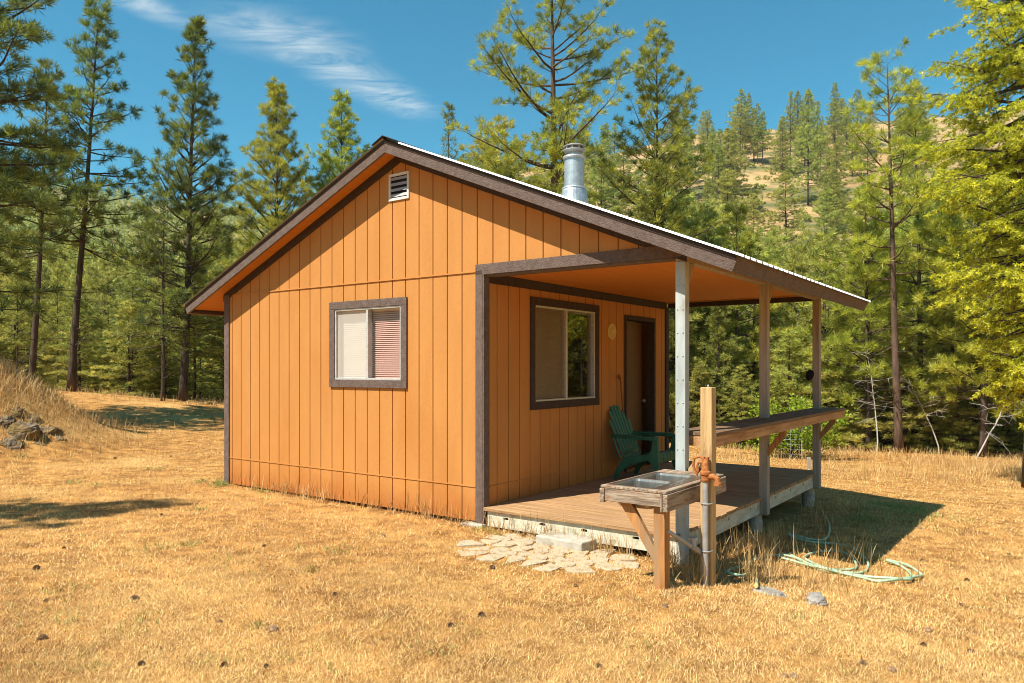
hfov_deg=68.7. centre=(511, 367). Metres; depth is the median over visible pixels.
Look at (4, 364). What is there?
tall grass
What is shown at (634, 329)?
door
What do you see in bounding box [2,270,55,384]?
pine tree
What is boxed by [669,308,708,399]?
pine tree
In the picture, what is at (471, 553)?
flagstone
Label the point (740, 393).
pine tree
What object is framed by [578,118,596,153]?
pine tree
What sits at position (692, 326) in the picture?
pine tree
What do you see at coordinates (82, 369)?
pine tree
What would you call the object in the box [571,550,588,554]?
flagstone
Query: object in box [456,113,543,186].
pine tree
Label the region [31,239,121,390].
pine tree
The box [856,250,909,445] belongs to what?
pine tree
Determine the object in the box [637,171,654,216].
pine tree
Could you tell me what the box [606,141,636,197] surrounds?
pine tree
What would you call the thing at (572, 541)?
concrete block
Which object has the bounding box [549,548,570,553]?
flagstone
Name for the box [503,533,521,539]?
flagstone
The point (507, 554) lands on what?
flagstone
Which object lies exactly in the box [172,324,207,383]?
pine tree
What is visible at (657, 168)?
pine tree
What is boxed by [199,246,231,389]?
pine tree
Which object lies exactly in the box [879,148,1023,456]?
pine tree
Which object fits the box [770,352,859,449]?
pine tree
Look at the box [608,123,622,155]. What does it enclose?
pine tree
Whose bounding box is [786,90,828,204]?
pine tree
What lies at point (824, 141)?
pine tree
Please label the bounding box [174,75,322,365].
pine tree
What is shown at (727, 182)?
pine tree
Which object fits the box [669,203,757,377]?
pine tree
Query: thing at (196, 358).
pine tree
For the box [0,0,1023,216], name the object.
sky
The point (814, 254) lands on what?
pine tree
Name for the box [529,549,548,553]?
flagstone
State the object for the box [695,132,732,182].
pine tree
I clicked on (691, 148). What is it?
pine tree
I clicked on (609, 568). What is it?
flagstone
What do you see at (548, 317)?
window
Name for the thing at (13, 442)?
boulder
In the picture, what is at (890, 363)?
pine tree
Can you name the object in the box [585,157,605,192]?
pine tree
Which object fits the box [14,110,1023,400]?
hillside
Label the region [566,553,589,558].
flagstone
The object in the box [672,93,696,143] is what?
pine tree
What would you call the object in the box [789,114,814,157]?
pine tree
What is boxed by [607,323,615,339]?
wall plaque
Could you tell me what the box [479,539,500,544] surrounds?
flagstone
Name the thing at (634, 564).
flagstone
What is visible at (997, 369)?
pine tree
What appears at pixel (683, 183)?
pine tree
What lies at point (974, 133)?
pine tree
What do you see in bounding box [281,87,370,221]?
pine tree
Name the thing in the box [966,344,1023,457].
pine tree
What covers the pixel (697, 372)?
pine tree
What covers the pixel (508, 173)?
pine tree
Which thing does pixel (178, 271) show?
pine tree
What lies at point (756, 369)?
pine tree
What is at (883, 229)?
pine tree
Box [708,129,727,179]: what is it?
pine tree
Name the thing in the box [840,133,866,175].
pine tree
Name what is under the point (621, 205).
pine tree
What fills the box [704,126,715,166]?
pine tree
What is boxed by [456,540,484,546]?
flagstone
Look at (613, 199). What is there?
pine tree
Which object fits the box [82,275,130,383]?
pine tree
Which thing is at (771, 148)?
pine tree
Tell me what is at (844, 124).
pine tree
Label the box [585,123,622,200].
pine tree
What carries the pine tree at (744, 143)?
on the hillside
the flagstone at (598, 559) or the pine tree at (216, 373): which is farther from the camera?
the pine tree at (216, 373)
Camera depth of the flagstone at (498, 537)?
7.10 m
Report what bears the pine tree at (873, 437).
on the ground at (780, 512)
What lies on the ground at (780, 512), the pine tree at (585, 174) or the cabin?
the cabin
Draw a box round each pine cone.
[32,564,40,569]
[37,634,47,639]
[137,660,144,666]
[220,661,228,666]
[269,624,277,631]
[478,611,484,617]
[789,672,797,678]
[858,659,866,665]
[887,666,897,672]
[924,627,932,632]
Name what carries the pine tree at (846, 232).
on the hillside
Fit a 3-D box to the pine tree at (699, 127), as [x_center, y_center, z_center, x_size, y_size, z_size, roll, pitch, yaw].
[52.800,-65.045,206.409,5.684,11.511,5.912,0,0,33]
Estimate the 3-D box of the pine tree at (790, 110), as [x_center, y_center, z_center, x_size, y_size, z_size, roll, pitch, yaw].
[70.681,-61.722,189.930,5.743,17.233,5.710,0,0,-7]
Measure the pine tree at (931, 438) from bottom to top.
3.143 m
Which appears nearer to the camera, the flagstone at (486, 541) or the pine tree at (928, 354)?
the flagstone at (486, 541)
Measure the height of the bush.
2.103 m
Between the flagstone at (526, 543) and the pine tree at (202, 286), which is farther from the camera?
the pine tree at (202, 286)
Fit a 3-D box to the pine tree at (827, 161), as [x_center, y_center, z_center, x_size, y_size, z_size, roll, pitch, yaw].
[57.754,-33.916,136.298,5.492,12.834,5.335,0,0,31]
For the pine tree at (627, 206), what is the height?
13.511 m
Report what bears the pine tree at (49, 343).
on the ground at (780, 512)
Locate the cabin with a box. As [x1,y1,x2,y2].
[182,135,870,564]
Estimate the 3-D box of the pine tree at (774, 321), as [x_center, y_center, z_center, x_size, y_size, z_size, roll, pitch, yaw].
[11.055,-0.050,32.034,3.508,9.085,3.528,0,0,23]
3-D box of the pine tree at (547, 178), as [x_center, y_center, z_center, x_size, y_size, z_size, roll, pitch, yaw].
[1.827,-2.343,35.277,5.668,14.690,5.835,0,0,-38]
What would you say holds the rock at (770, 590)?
on the ground at (780, 512)
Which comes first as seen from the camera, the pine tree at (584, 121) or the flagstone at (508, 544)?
the flagstone at (508, 544)
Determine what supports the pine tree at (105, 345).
on the ground at (780, 512)
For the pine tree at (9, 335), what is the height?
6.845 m
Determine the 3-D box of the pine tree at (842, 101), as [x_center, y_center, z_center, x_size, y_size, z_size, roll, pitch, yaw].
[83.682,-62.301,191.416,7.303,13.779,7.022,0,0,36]
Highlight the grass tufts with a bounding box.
[228,469,937,595]
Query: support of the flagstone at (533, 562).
on the ground at (780, 512)
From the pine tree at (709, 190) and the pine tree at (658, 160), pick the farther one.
the pine tree at (658, 160)
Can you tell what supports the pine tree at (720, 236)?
on the ground at (780, 512)
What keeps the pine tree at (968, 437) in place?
on the ground at (780, 512)
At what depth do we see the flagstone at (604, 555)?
6.54 m
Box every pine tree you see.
[0,0,93,326]
[0,56,98,380]
[0,250,61,380]
[0,258,43,371]
[0,293,29,367]
[0,342,10,353]
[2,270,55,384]
[3,249,58,350]
[6,0,161,391]
[6,305,43,373]
[29,261,89,387]
[29,264,64,355]
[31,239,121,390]
[37,282,102,388]
[37,295,124,391]
[38,314,60,389]
[46,304,127,389]
[52,249,157,389]
[52,273,99,391]
[78,299,160,397]
[81,329,134,392]
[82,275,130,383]
[84,278,179,395]
[95,292,160,376]
[97,13,258,400]
[106,260,159,361]
[106,299,177,388]
[110,188,213,400]
[134,334,201,398]
[135,337,198,398]
[139,267,213,398]
[145,349,192,399]
[146,265,181,359]
[165,252,222,398]
[167,263,181,376]
[167,283,218,397]
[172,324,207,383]
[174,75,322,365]
[176,341,223,401]
[177,316,223,400]
[178,236,240,401]
[179,258,220,398]
[191,224,232,401]
[196,338,223,400]
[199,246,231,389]
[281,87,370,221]
[437,100,458,160]
[445,0,643,213]
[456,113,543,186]
[458,153,472,164]
[465,133,483,167]
[465,151,531,183]
[501,163,516,179]
[512,134,524,179]
[540,168,563,192]
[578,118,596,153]
[584,161,597,206]
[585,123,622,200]
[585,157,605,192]
[587,17,731,308]
[588,154,629,215]
[598,161,632,216]
[601,122,612,156]
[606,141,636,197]
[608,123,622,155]
[613,170,651,217]
[615,198,627,215]
[626,195,741,418]
[631,189,675,421]
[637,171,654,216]
[645,188,752,430]
[647,141,673,187]
[658,106,686,156]
[660,131,705,198]
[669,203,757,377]
[669,230,753,446]
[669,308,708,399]
[669,359,717,439]
[669,363,737,447]
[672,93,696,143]
[672,198,758,402]
[674,200,795,448]
[680,124,700,164]
[684,144,693,170]
[685,143,700,188]
[689,305,758,427]
[693,111,711,140]
[694,109,717,160]
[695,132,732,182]
[699,178,718,210]
[700,144,739,214]
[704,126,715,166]
[705,128,760,210]
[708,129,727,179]
[710,167,763,241]
[710,226,799,403]
[714,368,757,448]
[716,364,770,448]
[719,326,751,396]
[720,131,750,179]
[722,89,754,134]
[725,102,756,162]
[726,304,758,403]
[727,348,804,448]
[735,119,747,149]
[735,343,795,444]
[738,330,847,450]
[740,192,775,243]
[741,264,784,402]
[743,108,765,160]
[743,222,845,370]
[744,92,752,136]
[747,302,839,404]
[748,103,767,163]
[751,111,774,164]
[754,242,871,449]
[755,170,806,237]
[758,227,893,448]
[758,340,881,451]
[768,120,795,169]
[769,116,793,175]
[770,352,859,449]
[779,90,801,153]
[781,272,837,387]
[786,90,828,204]
[787,90,805,141]
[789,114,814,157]
[791,114,815,164]
[792,129,807,167]
[794,183,936,451]
[799,186,851,260]
[801,89,819,119]
[804,101,830,176]
[812,140,854,232]
[814,147,843,213]
[814,167,850,230]
[815,123,832,167]
[819,98,844,159]
[822,83,847,137]
[822,248,917,451]
[824,97,854,136]
[828,262,862,409]
[829,191,881,268]
[829,322,964,453]
[829,355,876,434]
[830,206,915,363]
[833,106,858,161]
[838,89,876,145]
[839,37,969,452]
[839,223,972,444]
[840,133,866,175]
[848,97,980,450]
[848,247,956,451]
[848,397,883,450]
[853,136,881,174]
[855,179,1011,436]
[855,218,901,379]
[855,343,965,451]
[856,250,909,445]
[866,114,878,145]
[875,392,914,450]
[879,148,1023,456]
[880,107,919,184]
[891,83,955,145]
[902,369,973,453]
[903,373,1007,457]
[907,209,993,445]
[914,167,1023,453]
[927,356,1023,457]
[938,385,1008,456]
[954,189,1023,432]
[965,112,985,148]
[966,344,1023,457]
[970,376,1023,454]
[974,395,1023,457]
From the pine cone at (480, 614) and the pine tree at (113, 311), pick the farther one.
the pine tree at (113, 311)
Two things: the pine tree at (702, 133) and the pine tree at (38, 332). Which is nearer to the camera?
the pine tree at (38, 332)
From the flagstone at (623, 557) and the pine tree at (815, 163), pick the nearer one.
the flagstone at (623, 557)
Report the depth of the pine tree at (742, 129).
186.55 m
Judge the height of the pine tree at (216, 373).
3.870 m
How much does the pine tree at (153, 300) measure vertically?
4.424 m
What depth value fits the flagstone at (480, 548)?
6.64 m
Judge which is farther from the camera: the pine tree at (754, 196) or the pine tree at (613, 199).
the pine tree at (613, 199)
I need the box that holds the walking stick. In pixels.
[617,374,626,472]
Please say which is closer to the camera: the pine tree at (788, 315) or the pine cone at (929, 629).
the pine cone at (929, 629)
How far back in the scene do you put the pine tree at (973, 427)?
23.81 m
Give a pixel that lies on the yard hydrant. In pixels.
(710, 480)
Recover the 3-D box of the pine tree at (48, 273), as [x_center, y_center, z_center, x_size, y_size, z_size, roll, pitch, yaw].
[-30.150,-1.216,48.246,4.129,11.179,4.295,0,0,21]
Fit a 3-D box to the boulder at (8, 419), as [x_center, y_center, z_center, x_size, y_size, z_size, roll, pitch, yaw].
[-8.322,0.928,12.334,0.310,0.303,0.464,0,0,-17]
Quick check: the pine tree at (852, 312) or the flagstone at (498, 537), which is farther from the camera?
the pine tree at (852, 312)
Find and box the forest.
[0,174,269,359]
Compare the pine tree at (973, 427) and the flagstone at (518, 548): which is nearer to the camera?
the flagstone at (518, 548)
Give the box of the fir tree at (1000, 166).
[887,0,1023,487]
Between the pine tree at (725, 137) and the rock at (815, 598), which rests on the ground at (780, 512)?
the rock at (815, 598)
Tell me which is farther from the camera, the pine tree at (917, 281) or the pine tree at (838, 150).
the pine tree at (838, 150)
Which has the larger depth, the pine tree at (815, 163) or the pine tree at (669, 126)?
the pine tree at (669, 126)
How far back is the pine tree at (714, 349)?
24.79 m
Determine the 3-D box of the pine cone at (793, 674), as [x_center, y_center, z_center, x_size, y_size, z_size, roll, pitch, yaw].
[1.434,1.574,3.821,0.041,0.046,0.041,0,0,41]
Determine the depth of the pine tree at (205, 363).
26.91 m
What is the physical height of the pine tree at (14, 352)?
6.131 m
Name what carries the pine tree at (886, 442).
on the ground at (780, 512)
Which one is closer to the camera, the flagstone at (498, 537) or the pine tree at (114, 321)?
the flagstone at (498, 537)
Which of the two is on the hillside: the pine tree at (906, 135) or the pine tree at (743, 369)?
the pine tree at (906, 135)
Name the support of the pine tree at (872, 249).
on the ground at (780, 512)
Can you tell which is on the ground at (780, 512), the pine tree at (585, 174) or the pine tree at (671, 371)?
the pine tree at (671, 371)
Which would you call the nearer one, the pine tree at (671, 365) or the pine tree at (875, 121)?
the pine tree at (671, 365)
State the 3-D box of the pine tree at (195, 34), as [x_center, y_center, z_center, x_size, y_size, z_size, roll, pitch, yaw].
[-9.984,-4.930,22.956,4.658,12.012,4.468,0,0,0]
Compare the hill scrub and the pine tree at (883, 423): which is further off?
the hill scrub
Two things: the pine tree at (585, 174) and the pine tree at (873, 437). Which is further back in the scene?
the pine tree at (585, 174)
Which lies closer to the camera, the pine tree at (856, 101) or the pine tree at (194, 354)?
the pine tree at (194, 354)
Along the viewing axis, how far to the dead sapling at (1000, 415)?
20.44 m
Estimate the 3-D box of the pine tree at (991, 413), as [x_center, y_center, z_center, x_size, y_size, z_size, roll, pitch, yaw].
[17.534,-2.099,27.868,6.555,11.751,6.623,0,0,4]
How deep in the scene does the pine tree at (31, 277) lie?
60.00 m
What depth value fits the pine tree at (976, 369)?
26.15 m
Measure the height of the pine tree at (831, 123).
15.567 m
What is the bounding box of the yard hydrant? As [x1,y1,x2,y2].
[692,385,721,586]
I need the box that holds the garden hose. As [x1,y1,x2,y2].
[726,510,923,587]
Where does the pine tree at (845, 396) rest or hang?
on the ground at (780, 512)
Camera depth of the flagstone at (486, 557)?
6.26 m
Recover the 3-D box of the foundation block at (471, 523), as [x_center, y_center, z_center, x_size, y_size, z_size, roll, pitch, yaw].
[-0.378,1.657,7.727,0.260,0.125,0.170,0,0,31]
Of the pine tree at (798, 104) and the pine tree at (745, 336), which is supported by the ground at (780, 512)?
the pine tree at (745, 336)
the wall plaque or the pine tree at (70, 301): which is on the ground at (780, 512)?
the pine tree at (70, 301)
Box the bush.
[731,389,858,457]
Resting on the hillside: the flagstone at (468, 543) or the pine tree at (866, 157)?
the pine tree at (866, 157)
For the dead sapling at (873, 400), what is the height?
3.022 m
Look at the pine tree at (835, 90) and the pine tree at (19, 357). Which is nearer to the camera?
the pine tree at (19, 357)
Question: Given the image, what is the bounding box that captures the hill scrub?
[520,112,1023,306]
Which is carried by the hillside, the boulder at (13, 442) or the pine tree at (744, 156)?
the pine tree at (744, 156)
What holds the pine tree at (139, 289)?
on the ground at (780, 512)
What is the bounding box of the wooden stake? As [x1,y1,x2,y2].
[807,457,810,468]
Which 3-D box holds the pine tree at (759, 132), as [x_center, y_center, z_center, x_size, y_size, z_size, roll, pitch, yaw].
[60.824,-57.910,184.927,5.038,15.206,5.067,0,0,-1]
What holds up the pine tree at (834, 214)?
on the hillside
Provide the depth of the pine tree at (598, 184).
118.55 m
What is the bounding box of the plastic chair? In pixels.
[608,405,675,478]
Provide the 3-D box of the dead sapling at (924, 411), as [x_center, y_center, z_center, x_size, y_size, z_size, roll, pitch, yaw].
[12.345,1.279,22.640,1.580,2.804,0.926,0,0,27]
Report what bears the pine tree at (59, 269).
on the ground at (780, 512)
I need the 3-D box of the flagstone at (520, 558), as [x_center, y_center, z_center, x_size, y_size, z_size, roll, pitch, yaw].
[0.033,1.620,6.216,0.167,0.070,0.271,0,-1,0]
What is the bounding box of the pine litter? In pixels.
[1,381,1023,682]
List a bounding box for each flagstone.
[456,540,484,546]
[458,550,487,555]
[464,546,490,550]
[476,554,503,560]
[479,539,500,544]
[484,535,511,540]
[490,547,510,552]
[491,540,516,547]
[496,551,516,556]
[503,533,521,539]
[506,555,525,563]
[510,540,533,545]
[510,545,532,551]
[514,538,535,542]
[517,551,535,556]
[519,559,547,566]
[528,544,549,549]
[528,554,546,559]
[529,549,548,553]
[532,563,560,570]
[545,552,564,557]
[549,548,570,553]
[549,557,570,562]
[555,561,575,567]
[564,566,594,573]
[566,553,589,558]
[566,557,586,561]
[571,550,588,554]
[574,560,593,566]
[588,553,607,557]
[589,549,615,554]
[590,557,609,562]
[594,563,620,570]
[610,554,636,561]
[612,561,639,568]
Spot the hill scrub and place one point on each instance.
(810, 196)
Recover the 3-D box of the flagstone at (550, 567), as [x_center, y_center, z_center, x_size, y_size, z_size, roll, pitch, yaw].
[0.298,1.625,5.986,0.168,0.076,0.271,0,0,37]
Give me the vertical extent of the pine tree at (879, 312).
8.587 m
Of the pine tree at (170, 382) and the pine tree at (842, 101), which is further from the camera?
the pine tree at (842, 101)
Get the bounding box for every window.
[329,297,406,388]
[530,296,599,409]
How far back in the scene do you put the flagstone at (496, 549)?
6.59 m
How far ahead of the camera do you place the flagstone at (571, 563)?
6.08 m
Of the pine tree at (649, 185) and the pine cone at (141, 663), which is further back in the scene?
the pine tree at (649, 185)
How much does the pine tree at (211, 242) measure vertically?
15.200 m
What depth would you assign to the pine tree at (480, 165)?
31.41 m
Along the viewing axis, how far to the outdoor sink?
5.45 m
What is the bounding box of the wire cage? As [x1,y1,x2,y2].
[772,427,808,459]
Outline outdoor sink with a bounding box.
[600,469,725,589]
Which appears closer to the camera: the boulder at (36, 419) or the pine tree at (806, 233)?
the boulder at (36, 419)
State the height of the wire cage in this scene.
1.350 m
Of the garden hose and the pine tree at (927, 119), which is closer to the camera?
the garden hose
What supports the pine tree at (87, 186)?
on the ground at (780, 512)
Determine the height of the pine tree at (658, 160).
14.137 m
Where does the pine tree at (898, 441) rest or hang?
on the ground at (780, 512)
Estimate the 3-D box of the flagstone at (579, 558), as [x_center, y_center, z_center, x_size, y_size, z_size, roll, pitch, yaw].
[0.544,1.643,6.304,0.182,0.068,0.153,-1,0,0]
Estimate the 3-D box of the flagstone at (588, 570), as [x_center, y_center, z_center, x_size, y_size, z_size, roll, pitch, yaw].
[0.530,1.628,5.939,0.243,0.066,0.213,1,-1,0]
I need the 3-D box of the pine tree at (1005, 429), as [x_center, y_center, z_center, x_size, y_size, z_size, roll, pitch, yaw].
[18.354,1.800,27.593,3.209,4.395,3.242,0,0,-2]
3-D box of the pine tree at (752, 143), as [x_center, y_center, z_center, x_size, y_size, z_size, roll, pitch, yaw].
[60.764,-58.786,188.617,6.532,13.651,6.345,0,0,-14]
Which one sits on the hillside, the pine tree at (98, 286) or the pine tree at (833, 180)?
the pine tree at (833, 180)
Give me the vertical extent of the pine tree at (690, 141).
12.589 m
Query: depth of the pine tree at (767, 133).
184.07 m
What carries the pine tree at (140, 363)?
on the ground at (780, 512)
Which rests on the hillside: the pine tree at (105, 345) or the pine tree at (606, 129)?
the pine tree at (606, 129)
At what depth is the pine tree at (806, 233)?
48.90 m
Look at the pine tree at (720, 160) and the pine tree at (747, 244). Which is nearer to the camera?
the pine tree at (747, 244)
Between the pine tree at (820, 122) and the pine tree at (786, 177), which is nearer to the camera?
the pine tree at (786, 177)
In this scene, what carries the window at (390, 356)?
in the cabin
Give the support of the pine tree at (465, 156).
on the hillside
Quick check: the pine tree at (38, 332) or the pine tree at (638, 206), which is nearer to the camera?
the pine tree at (638, 206)
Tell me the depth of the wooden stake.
16.24 m
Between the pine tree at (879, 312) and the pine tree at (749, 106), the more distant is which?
the pine tree at (749, 106)
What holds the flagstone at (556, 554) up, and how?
on the ground at (780, 512)
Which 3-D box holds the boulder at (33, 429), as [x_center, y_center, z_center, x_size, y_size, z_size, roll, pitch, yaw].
[-8.078,1.111,12.324,0.631,0.487,0.599,0,0,-32]
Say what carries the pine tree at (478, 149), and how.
on the hillside
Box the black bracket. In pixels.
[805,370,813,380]
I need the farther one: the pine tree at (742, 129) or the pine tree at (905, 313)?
the pine tree at (742, 129)
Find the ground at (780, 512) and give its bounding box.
[0,368,1023,682]
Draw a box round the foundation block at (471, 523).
[461,520,487,527]
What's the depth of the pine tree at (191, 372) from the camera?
27.32 m
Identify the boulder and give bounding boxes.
[0,415,16,428]
[0,436,24,448]
[6,420,40,439]
[12,406,24,416]
[29,414,39,422]
[33,441,47,445]
[40,426,61,433]
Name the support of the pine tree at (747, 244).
on the ground at (780, 512)
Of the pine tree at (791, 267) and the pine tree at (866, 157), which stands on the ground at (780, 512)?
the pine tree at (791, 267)
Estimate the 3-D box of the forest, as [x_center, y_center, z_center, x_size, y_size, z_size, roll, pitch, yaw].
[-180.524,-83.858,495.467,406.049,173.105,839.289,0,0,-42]
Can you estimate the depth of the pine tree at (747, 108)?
214.83 m
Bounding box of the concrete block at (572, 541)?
[536,531,596,551]
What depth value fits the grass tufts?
6.92 m
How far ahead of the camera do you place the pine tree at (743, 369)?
33.17 m
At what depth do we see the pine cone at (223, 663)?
3.88 m
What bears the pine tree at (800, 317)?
on the ground at (780, 512)
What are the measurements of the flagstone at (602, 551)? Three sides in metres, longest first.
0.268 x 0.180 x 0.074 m
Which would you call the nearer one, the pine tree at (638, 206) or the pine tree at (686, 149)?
the pine tree at (638, 206)
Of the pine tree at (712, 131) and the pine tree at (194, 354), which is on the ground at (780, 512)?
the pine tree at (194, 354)
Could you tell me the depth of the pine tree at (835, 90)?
203.82 m
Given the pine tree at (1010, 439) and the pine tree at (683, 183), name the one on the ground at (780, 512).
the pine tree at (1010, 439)
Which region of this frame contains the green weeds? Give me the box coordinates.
[4,448,1007,678]
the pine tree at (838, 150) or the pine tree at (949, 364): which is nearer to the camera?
the pine tree at (949, 364)
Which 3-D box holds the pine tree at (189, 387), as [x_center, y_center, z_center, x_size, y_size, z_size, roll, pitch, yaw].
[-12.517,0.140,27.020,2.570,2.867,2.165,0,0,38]
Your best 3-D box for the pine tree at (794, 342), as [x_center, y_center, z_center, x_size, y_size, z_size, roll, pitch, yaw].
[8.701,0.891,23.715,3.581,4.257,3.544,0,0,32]
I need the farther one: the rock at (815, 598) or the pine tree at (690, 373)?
the pine tree at (690, 373)
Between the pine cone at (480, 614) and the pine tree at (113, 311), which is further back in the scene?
the pine tree at (113, 311)
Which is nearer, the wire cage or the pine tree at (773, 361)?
the wire cage
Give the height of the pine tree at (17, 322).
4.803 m
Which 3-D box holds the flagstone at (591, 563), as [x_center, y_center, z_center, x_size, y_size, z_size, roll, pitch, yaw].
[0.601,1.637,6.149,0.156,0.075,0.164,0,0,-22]
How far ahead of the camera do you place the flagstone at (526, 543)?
6.89 m
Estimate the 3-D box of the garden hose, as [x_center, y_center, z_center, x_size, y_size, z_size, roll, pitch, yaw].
[3.291,1.722,7.334,1.348,0.280,4.750,0,0,31]
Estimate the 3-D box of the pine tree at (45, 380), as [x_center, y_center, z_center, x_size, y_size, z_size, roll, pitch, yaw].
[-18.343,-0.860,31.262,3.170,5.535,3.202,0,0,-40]
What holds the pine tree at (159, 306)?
on the ground at (780, 512)
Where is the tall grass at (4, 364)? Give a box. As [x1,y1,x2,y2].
[0,355,1022,489]
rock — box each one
[752,586,786,596]
[806,592,827,605]
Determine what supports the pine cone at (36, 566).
on the ground at (780, 512)
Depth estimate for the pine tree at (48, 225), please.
22.45 m
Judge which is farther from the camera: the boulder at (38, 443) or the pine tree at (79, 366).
the pine tree at (79, 366)
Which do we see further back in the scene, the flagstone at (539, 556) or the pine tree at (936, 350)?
the pine tree at (936, 350)
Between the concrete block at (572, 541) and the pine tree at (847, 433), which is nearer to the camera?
the concrete block at (572, 541)
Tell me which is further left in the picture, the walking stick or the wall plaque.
the wall plaque
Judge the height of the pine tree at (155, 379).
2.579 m
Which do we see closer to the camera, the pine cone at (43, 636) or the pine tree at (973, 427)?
the pine cone at (43, 636)
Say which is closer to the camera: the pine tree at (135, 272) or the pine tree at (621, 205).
the pine tree at (135, 272)
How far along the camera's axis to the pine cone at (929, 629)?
4.70 m
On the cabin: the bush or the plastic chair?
the plastic chair
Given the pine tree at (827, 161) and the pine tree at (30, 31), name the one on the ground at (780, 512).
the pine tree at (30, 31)
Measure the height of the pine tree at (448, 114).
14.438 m
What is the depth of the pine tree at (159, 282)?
36.60 m
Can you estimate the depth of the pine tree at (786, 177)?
120.35 m
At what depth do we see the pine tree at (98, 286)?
29.63 m
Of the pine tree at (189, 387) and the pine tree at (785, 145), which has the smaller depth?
the pine tree at (189, 387)
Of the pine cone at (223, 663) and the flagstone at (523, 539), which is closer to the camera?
the pine cone at (223, 663)
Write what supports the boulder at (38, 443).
on the ground at (780, 512)
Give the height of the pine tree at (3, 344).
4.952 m
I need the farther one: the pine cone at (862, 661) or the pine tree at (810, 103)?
the pine tree at (810, 103)
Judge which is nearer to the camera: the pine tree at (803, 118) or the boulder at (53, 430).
the boulder at (53, 430)
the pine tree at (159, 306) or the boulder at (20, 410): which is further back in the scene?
the pine tree at (159, 306)
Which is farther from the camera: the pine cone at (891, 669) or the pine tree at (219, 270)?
the pine tree at (219, 270)
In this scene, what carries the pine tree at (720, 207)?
on the ground at (780, 512)
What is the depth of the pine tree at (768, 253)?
30.34 m
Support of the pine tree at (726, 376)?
on the ground at (780, 512)
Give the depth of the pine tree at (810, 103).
206.71 m
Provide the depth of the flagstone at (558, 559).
6.22 m
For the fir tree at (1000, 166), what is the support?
on the ground at (780, 512)
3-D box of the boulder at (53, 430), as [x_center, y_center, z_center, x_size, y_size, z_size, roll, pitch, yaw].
[-7.899,1.131,12.697,0.491,0.299,0.335,0,0,-33]
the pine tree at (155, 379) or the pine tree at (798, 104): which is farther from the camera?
the pine tree at (798, 104)
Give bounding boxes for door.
[627,321,644,467]
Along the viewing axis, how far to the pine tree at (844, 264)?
26.94 m
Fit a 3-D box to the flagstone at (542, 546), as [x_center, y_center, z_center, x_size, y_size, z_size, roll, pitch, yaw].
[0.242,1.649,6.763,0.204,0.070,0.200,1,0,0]
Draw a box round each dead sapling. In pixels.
[852,352,891,451]
[891,364,946,453]
[973,385,1021,458]
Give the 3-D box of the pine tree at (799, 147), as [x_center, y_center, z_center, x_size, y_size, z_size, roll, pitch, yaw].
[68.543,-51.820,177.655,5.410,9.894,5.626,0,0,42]
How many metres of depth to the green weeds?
6.47 m
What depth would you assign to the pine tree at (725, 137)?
141.25 m
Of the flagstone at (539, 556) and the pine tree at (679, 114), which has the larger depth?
the pine tree at (679, 114)
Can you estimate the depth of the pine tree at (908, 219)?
30.04 m
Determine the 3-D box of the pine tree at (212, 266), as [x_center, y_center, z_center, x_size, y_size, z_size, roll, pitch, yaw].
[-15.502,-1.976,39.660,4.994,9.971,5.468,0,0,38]
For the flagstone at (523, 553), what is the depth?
6.43 m

